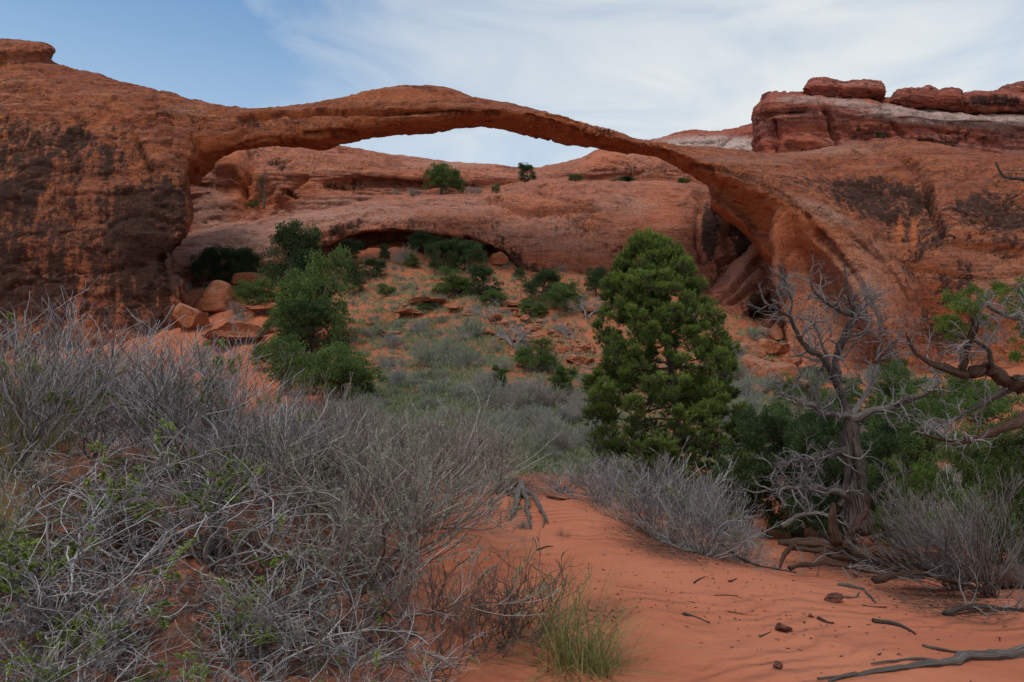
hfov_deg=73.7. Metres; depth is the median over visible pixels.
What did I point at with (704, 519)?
twiggy shrub
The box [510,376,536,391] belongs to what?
shrub
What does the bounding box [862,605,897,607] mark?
stick
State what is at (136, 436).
hollow shrub
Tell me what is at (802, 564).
dead branch
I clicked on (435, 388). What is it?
slope shrub
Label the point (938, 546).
twiggy shrub
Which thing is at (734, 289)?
cliff
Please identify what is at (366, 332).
shrub
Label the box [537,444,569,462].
shrub
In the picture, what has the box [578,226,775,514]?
pinyon tree
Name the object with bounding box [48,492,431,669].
twiggy shrub
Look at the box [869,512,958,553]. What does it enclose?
dead branch
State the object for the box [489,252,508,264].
boulder
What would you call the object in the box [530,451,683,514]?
twiggy shrub
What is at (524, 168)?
juniper tree
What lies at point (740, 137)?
cliff
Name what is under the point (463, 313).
boulder
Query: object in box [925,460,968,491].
hollow shrub
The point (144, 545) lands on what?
twiggy shrub
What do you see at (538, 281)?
juniper tree
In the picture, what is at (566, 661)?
grass tuft
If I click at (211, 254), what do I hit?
juniper tree
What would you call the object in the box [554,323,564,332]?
shrub
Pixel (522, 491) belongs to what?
root stump
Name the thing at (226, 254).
juniper tree
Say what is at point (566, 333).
bare shrub
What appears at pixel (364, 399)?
shrub
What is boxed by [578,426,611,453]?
shrub
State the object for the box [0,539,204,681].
twiggy shrub
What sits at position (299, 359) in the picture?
juniper tree
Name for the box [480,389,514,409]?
shrub
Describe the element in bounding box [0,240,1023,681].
ground
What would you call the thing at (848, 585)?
stick
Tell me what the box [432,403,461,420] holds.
shrub
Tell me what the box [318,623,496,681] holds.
twiggy shrub
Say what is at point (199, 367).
hollow shrub
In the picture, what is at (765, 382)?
thicket shrub
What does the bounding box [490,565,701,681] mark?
grass tuft
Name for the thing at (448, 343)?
slope shrub
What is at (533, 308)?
juniper tree
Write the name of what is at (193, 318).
boulder
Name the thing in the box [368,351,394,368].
slope shrub
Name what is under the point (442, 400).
shrub
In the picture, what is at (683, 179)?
juniper tree
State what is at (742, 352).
thicket shrub
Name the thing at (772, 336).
rubble block
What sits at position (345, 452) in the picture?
twiggy shrub
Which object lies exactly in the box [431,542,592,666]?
twiggy shrub
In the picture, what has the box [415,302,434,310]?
juniper tree
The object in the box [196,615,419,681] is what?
twiggy shrub
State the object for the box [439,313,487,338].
slope shrub
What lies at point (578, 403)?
shrub
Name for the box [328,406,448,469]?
sagebrush
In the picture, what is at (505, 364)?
shrub
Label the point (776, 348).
rubble block
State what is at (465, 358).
slope shrub
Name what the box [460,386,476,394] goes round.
shrub
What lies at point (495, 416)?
shrub
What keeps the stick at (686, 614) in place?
on the ground at (646, 566)
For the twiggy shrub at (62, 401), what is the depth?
4.49 m
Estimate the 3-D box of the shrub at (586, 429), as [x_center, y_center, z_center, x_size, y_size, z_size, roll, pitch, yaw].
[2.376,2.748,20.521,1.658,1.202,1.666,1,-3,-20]
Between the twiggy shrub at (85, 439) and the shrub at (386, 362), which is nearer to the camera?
the twiggy shrub at (85, 439)
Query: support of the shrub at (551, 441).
on the ground at (646, 566)
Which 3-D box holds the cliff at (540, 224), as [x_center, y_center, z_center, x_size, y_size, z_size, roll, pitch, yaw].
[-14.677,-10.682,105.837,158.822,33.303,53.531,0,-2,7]
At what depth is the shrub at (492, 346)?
45.39 m
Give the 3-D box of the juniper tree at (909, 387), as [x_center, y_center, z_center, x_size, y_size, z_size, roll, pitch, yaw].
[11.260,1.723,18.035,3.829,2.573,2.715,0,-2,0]
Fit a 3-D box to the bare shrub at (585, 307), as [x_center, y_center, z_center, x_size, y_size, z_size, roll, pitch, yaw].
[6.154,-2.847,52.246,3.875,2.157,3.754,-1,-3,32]
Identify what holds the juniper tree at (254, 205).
on the cliff at (540, 224)
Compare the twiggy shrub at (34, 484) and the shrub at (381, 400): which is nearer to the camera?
the twiggy shrub at (34, 484)
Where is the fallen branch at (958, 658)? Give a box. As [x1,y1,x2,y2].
[817,644,1023,681]
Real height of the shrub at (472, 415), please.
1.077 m
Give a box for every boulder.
[172,303,208,329]
[192,280,239,312]
[201,321,275,341]
[230,272,271,287]
[245,303,277,312]
[380,331,400,334]
[393,308,421,313]
[408,297,446,303]
[431,314,452,320]
[447,305,459,309]
[462,310,475,316]
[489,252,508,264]
[504,301,521,305]
[566,354,594,364]
[571,341,595,351]
[576,368,593,376]
[749,360,799,379]
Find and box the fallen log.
[778,492,1023,588]
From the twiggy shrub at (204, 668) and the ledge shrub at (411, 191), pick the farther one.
the ledge shrub at (411, 191)
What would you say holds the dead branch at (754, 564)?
on the ground at (646, 566)
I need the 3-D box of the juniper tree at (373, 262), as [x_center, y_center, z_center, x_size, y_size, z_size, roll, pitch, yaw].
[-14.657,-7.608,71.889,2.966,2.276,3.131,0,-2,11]
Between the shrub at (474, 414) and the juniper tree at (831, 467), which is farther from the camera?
the shrub at (474, 414)
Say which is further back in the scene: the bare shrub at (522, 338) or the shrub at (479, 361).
the bare shrub at (522, 338)
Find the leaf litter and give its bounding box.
[13,491,1022,681]
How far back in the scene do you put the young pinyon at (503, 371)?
29.51 m
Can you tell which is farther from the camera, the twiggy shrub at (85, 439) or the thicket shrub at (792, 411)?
the thicket shrub at (792, 411)
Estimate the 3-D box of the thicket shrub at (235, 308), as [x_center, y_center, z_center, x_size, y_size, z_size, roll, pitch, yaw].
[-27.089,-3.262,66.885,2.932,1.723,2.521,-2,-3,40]
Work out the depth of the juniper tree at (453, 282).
60.72 m
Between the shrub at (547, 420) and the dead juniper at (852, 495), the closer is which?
the dead juniper at (852, 495)
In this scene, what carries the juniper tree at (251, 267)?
on the ground at (646, 566)
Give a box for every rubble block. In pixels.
[483,328,496,334]
[488,312,503,319]
[501,317,510,326]
[520,315,529,320]
[529,335,538,339]
[552,344,565,353]
[570,348,583,353]
[570,362,581,366]
[732,335,749,344]
[733,342,766,357]
[738,354,770,372]
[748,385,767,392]
[756,338,789,355]
[768,325,785,340]
[769,352,802,365]
[778,376,811,388]
[787,341,796,353]
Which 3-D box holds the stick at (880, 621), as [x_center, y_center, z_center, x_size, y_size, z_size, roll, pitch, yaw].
[2.618,1.937,4.614,0.154,0.058,0.320,1,-3,-28]
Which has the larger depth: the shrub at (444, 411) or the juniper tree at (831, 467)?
the shrub at (444, 411)
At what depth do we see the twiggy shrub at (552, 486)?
8.93 m
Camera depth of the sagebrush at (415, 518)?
4.13 m
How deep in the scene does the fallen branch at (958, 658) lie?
3.87 m
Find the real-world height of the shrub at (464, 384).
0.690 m
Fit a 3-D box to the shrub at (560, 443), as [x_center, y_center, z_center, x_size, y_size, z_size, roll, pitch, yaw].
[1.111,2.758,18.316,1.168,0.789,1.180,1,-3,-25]
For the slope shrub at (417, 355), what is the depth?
39.16 m
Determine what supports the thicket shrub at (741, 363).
on the ground at (646, 566)
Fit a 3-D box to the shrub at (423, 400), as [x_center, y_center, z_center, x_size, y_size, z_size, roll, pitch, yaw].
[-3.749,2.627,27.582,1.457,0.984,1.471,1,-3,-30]
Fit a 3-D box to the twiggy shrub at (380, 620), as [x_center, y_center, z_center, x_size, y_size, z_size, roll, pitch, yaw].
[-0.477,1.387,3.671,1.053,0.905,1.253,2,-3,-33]
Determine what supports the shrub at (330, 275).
on the ground at (646, 566)
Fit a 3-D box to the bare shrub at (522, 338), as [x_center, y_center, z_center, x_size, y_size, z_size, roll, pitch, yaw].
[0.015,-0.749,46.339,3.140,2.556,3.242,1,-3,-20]
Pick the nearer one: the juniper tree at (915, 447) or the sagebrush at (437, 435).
the sagebrush at (437, 435)
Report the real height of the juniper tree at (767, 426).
2.706 m
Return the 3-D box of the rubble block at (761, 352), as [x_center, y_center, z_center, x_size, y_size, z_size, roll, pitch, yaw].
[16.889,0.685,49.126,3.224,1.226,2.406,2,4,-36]
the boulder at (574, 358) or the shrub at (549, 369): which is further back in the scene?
the boulder at (574, 358)
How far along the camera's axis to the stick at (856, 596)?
5.29 m
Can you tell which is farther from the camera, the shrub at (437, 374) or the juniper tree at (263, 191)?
the juniper tree at (263, 191)
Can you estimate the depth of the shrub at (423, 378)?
32.25 m
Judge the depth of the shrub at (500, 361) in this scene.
35.49 m
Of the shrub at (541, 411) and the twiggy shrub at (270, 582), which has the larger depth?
the shrub at (541, 411)
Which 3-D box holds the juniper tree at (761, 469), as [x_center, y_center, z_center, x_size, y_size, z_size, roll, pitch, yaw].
[4.026,2.751,11.793,1.698,1.955,1.525,0,-2,0]
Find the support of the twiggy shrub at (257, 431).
on the ground at (646, 566)
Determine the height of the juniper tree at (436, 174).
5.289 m
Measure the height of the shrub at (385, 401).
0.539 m
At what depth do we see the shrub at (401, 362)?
40.43 m
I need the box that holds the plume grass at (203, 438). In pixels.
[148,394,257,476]
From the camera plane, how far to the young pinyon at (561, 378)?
28.13 m
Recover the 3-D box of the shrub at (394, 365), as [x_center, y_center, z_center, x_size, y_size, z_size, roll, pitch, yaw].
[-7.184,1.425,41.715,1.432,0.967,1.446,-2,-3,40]
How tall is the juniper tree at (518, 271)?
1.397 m
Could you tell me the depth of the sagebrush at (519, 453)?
11.97 m
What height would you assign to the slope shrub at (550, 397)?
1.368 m
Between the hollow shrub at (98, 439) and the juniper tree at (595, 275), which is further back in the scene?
the juniper tree at (595, 275)
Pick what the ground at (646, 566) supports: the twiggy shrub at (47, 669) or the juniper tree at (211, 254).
the twiggy shrub at (47, 669)
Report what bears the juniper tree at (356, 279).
on the ground at (646, 566)
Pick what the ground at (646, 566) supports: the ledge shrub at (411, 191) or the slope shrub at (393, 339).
the slope shrub at (393, 339)
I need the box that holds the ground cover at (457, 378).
[320,255,803,477]
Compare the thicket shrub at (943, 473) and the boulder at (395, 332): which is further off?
the boulder at (395, 332)
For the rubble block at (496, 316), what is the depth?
53.32 m
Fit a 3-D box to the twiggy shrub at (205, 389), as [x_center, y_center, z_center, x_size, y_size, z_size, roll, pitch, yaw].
[-2.571,0.441,5.461,1.881,1.447,2.846,2,-3,-35]
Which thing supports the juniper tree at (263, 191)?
on the cliff at (540, 224)
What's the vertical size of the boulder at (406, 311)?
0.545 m
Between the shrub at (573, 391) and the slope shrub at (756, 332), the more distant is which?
the slope shrub at (756, 332)
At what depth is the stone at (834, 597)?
5.08 m
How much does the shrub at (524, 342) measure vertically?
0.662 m
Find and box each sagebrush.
[172,386,561,673]
[247,396,413,457]
[282,395,508,510]
[313,419,535,547]
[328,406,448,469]
[382,401,526,482]
[444,429,535,479]
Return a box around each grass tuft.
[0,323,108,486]
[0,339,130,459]
[0,443,82,568]
[460,530,737,681]
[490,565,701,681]
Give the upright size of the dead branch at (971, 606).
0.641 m
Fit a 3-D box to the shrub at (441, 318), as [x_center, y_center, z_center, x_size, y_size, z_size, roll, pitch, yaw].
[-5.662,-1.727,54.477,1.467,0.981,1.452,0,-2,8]
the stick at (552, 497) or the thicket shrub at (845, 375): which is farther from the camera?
the thicket shrub at (845, 375)
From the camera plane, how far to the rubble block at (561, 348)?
42.08 m
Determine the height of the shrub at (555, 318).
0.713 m
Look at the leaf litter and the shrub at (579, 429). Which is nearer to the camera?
the leaf litter
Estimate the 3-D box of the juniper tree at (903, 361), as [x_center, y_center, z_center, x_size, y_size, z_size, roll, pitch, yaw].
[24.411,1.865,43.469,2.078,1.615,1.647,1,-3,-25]
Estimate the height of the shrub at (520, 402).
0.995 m
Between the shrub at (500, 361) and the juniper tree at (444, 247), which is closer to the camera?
the shrub at (500, 361)
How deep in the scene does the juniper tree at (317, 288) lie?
48.57 m
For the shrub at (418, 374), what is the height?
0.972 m
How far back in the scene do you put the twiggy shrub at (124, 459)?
4.98 m
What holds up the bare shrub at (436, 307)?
on the ground at (646, 566)
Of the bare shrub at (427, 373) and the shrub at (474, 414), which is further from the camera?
the bare shrub at (427, 373)
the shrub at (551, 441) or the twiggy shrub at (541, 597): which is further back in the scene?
the shrub at (551, 441)
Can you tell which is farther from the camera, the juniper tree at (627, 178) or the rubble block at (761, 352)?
the juniper tree at (627, 178)
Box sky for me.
[0,0,1023,166]
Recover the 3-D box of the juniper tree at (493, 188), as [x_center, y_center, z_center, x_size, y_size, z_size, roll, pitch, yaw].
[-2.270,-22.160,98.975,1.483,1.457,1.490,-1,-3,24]
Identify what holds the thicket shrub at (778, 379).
on the ground at (646, 566)
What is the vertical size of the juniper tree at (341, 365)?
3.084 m
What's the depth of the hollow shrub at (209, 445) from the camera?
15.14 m
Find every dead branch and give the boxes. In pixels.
[717,542,809,575]
[781,503,869,541]
[787,546,919,583]
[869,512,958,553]
[871,559,1005,597]
[942,551,1023,622]
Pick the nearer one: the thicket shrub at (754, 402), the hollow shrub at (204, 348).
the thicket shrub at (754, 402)
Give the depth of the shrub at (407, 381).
32.27 m
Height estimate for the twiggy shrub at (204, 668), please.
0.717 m
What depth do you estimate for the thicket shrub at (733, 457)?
18.02 m
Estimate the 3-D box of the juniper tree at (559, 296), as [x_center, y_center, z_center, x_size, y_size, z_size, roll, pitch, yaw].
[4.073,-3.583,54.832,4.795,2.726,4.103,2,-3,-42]
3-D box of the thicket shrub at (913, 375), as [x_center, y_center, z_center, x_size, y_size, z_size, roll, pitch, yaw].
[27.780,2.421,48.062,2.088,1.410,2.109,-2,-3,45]
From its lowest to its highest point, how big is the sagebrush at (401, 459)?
0.988 m
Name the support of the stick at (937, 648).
on the ground at (646, 566)
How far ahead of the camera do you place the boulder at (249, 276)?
76.27 m
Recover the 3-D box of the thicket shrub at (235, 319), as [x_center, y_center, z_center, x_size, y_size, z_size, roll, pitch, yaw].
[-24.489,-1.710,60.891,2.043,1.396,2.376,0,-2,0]
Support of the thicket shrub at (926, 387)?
on the ground at (646, 566)
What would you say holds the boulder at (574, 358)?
on the ground at (646, 566)
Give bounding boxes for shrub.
[0,275,185,481]
[0,327,244,457]
[0,426,174,593]
[0,431,341,629]
[0,462,236,679]
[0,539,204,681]
[0,539,299,681]
[0,575,223,681]
[0,597,159,681]
[1,344,187,448]
[1,405,381,678]
[5,411,223,513]
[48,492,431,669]
[53,294,304,489]
[63,343,211,449]
[63,394,133,447]
[76,552,433,681]
[96,400,208,449]
[109,606,401,681]
[127,384,365,480]
[141,371,386,525]
[182,419,241,458]
[184,345,218,360]
[186,282,197,292]
[192,362,211,372]
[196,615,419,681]
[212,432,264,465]
[226,299,248,314]
[226,314,249,321]
[235,310,252,321]
[242,369,380,476]
[245,547,479,681]
[261,396,417,509]
[316,262,341,282]
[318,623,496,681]
[321,511,518,681]
[324,389,417,476]
[328,398,354,414]
[341,649,456,681]
[342,398,377,414]
[356,392,389,414]
[359,329,374,336]
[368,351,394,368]
[369,395,383,402]
[375,330,408,348]
[377,361,394,369]
[377,361,412,385]
[381,374,404,386]
[382,398,395,405]
[384,385,404,396]
[389,244,421,263]
[389,355,410,366]
[389,357,399,368]
[390,188,400,194]
[390,320,405,327]
[401,377,416,386]
[402,317,430,332]
[405,367,432,379]
[405,395,434,411]
[406,187,417,195]
[406,341,446,364]
[412,373,431,385]
[412,375,448,395]
[417,367,433,379]
[419,411,513,489]
[421,331,474,363]
[422,367,448,379]
[431,296,444,308]
[431,314,446,323]
[431,396,446,405]
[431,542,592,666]
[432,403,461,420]
[438,339,490,368]
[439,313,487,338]
[439,375,450,381]
[444,383,466,398]
[452,405,493,425]
[456,404,486,426]
[457,380,471,388]
[458,409,519,436]
[458,529,635,656]
[460,368,525,409]
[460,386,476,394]
[464,369,502,388]
[465,186,477,192]
[469,421,502,440]
[470,298,504,320]
[473,356,487,366]
[474,186,486,193]
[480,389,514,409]
[487,342,504,352]
[491,312,536,347]
[492,327,509,336]
[493,358,516,370]
[494,357,512,365]
[503,375,551,406]
[504,390,537,410]
[509,389,538,407]
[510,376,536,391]
[515,453,608,499]
[518,421,570,448]
[519,414,585,447]
[521,338,532,344]
[521,419,555,438]
[521,438,552,454]
[522,362,543,372]
[522,404,559,425]
[523,380,570,406]
[524,404,547,422]
[525,384,546,402]
[525,410,575,433]
[528,375,548,384]
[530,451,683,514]
[536,363,555,373]
[536,427,583,451]
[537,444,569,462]
[539,434,561,448]
[543,400,580,423]
[548,315,559,320]
[549,430,575,450]
[552,318,578,339]
[553,389,569,404]
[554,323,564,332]
[554,387,588,406]
[556,400,587,422]
[562,392,591,415]
[565,424,586,438]
[567,291,603,317]
[567,398,591,410]
[570,385,585,394]
[574,417,620,446]
[575,373,588,383]
[576,436,766,553]
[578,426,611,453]
[627,472,789,573]
[697,403,748,427]
[700,515,782,566]
[713,357,753,377]
[716,446,783,481]
[723,355,759,380]
[726,433,769,457]
[730,369,765,398]
[730,386,769,414]
[733,340,756,358]
[739,323,765,339]
[752,369,779,387]
[754,376,782,390]
[769,401,804,419]
[794,372,820,384]
[798,365,829,384]
[838,484,1023,590]
[841,452,1023,598]
[842,370,860,384]
[851,360,884,384]
[856,365,885,381]
[877,462,963,546]
[898,463,965,507]
[903,365,918,378]
[910,372,944,389]
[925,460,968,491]
[987,540,1023,603]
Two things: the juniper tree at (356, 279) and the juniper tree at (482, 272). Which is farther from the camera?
the juniper tree at (356, 279)
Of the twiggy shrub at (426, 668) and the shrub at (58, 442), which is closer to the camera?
the twiggy shrub at (426, 668)
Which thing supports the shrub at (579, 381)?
on the ground at (646, 566)
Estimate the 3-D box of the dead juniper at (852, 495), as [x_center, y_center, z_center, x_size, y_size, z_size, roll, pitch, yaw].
[4.384,0.651,8.643,3.184,3.760,1.717,1,-3,-26]
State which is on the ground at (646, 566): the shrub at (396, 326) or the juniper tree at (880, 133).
the shrub at (396, 326)
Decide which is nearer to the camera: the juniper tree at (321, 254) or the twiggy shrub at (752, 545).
the twiggy shrub at (752, 545)
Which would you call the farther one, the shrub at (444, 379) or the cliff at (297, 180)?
the cliff at (297, 180)
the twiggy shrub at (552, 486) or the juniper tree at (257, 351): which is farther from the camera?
the juniper tree at (257, 351)
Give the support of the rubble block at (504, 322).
on the ground at (646, 566)
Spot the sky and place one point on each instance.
(638, 69)
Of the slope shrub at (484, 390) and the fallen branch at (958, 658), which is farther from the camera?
the slope shrub at (484, 390)
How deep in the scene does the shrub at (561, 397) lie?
27.41 m
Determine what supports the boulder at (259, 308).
on the ground at (646, 566)
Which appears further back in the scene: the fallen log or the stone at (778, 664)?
the fallen log
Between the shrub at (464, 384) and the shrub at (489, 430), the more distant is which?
the shrub at (464, 384)
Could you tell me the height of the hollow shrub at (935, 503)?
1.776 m
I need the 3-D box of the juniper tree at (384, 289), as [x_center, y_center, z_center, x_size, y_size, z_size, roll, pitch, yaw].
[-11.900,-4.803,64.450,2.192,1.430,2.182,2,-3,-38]
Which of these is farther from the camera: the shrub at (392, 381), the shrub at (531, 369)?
the shrub at (531, 369)
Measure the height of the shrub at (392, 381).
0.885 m
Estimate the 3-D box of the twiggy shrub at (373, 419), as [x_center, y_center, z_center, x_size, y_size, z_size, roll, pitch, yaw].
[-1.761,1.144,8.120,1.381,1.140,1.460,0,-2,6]
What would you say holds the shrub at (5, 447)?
on the ground at (646, 566)
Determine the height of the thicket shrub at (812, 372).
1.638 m
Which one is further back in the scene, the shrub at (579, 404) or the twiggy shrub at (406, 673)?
the shrub at (579, 404)
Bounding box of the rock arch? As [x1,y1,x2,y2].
[0,38,1023,375]
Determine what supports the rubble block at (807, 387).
on the ground at (646, 566)
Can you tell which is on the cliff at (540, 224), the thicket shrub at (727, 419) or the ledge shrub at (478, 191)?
the ledge shrub at (478, 191)
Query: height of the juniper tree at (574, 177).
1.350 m
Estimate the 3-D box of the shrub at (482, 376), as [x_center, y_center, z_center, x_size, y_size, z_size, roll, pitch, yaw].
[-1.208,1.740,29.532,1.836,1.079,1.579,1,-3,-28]
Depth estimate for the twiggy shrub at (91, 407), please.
7.40 m
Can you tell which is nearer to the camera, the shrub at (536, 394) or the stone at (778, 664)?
the stone at (778, 664)
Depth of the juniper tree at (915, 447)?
12.32 m
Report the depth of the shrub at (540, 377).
28.82 m
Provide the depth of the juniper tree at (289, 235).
69.47 m
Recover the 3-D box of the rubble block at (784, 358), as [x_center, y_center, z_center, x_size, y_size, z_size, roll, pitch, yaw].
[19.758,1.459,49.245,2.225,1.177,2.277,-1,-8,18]
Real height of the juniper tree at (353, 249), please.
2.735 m
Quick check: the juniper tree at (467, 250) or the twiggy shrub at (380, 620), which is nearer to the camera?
the twiggy shrub at (380, 620)
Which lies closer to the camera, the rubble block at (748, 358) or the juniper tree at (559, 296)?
the rubble block at (748, 358)
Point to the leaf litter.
(951, 602)
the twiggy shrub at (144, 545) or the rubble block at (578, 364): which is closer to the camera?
the twiggy shrub at (144, 545)
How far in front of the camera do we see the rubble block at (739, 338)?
51.93 m
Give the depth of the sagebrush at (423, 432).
9.29 m
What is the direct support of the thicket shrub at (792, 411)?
on the ground at (646, 566)
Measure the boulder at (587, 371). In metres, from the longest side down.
1.397 x 0.641 x 0.440 m
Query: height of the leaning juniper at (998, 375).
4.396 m
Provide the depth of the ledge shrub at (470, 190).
96.78 m
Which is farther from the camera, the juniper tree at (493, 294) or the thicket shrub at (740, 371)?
the juniper tree at (493, 294)
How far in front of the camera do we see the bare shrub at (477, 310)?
52.96 m
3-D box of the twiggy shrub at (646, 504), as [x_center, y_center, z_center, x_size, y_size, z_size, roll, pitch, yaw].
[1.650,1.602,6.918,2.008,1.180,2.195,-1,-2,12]
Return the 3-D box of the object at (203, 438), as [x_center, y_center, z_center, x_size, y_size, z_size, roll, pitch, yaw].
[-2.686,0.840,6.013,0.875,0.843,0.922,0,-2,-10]
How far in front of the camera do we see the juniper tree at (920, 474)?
9.21 m
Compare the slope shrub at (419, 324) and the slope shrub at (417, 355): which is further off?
the slope shrub at (419, 324)
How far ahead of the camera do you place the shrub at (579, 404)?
25.55 m
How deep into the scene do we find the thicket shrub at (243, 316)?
61.83 m
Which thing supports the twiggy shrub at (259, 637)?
on the ground at (646, 566)
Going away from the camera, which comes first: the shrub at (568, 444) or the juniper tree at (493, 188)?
the shrub at (568, 444)
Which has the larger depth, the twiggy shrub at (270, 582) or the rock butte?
the rock butte
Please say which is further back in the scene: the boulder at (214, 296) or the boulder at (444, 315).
the boulder at (214, 296)
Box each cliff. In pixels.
[171,178,751,291]
[189,145,704,232]
[645,123,752,150]
[707,244,784,331]
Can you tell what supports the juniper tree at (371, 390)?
on the ground at (646, 566)
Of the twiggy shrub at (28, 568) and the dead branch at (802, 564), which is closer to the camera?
the twiggy shrub at (28, 568)
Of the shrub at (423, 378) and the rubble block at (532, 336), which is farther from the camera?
the rubble block at (532, 336)
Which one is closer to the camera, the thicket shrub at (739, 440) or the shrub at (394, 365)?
the thicket shrub at (739, 440)
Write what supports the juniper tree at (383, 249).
on the ground at (646, 566)
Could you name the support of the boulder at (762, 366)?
on the ground at (646, 566)
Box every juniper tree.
[186,246,220,283]
[210,263,231,282]
[216,245,257,277]
[227,276,285,305]
[239,252,266,272]
[247,200,260,208]
[249,333,304,368]
[256,169,271,208]
[257,219,323,287]
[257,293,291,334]
[261,336,333,394]
[270,242,355,351]
[274,298,356,354]
[281,237,322,278]
[289,340,389,401]
[333,238,364,259]
[340,257,365,295]
[360,382,377,397]
[362,257,387,278]
[375,284,395,295]
[378,243,390,259]
[401,252,420,267]
[406,230,442,254]
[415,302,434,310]
[421,160,467,193]
[423,238,459,270]
[430,265,472,297]
[445,237,488,273]
[465,264,503,296]
[476,288,509,305]
[491,183,499,192]
[512,267,525,277]
[513,335,558,370]
[516,297,548,317]
[517,162,536,181]
[517,268,564,301]
[537,278,589,311]
[537,353,561,371]
[567,173,584,180]
[583,267,607,295]
[608,175,636,181]
[677,177,690,182]
[698,444,789,533]
[733,403,867,537]
[766,370,897,436]
[781,402,908,546]
[799,366,828,381]
[861,389,958,512]
[867,453,938,549]
[870,359,1023,434]
[875,131,883,137]
[882,359,911,377]
[925,380,1023,564]
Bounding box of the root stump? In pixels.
[482,468,548,528]
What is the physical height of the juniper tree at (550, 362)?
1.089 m
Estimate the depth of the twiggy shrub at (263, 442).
4.88 m
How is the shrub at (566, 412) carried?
on the ground at (646, 566)
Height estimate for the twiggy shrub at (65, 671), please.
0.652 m
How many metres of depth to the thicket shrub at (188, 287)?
79.96 m
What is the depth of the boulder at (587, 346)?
44.03 m
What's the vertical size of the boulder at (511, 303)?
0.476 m
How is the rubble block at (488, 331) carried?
on the ground at (646, 566)
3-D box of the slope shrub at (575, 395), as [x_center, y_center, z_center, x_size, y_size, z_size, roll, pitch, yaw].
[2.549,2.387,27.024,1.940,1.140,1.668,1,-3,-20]
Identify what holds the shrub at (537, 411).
on the ground at (646, 566)
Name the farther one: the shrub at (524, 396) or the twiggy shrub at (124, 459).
the shrub at (524, 396)
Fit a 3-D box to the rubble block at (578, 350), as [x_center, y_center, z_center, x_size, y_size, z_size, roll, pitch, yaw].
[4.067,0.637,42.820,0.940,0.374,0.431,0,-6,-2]
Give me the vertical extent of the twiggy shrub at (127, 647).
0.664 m
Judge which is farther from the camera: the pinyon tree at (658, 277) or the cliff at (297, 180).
the cliff at (297, 180)
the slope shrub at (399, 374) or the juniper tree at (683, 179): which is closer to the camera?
the slope shrub at (399, 374)
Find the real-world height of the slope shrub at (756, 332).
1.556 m
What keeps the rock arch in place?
on the ground at (646, 566)
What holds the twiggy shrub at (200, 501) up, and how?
on the ground at (646, 566)
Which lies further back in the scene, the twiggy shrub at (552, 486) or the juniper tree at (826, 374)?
the juniper tree at (826, 374)
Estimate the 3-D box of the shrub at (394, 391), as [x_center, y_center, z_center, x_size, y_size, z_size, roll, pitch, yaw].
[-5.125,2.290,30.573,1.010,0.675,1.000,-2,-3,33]
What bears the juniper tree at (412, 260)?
on the ground at (646, 566)
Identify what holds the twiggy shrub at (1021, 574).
on the ground at (646, 566)
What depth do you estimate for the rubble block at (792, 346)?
55.78 m
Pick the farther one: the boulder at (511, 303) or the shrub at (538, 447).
the boulder at (511, 303)
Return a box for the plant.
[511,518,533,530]
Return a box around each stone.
[772,660,782,668]
[775,622,792,632]
[824,592,843,602]
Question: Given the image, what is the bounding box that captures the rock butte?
[751,77,1023,156]
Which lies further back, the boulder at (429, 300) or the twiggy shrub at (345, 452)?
the boulder at (429, 300)
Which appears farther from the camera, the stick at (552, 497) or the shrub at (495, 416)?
the shrub at (495, 416)
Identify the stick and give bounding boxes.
[546,495,577,499]
[682,612,709,622]
[817,616,834,623]
[837,582,876,603]
[845,592,859,598]
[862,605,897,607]
[872,618,916,634]
[922,644,955,652]
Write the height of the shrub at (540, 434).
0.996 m
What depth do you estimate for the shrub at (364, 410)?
27.20 m
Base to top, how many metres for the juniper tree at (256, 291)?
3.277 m
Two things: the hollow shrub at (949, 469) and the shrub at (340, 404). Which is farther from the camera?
the shrub at (340, 404)
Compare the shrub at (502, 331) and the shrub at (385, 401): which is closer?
the shrub at (385, 401)
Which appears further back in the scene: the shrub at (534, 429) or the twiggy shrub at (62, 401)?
the shrub at (534, 429)
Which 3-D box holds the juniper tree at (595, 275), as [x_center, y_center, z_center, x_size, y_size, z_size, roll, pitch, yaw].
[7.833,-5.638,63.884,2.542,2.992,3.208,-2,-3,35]
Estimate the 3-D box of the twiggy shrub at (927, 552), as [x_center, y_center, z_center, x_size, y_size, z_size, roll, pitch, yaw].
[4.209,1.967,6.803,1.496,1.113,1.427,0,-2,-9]
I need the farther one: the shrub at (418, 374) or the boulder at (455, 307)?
the boulder at (455, 307)
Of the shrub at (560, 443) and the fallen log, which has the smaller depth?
the fallen log
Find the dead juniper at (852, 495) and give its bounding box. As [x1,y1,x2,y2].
[732,248,959,536]
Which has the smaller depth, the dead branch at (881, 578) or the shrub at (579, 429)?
the dead branch at (881, 578)
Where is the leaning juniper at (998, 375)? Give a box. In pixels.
[896,162,1023,467]
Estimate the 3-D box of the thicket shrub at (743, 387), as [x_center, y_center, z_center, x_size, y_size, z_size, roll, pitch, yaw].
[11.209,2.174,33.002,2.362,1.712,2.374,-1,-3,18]
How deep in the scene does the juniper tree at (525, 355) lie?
34.89 m
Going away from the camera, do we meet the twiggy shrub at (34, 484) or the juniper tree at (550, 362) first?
the twiggy shrub at (34, 484)
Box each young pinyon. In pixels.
[489,364,509,388]
[545,364,579,396]

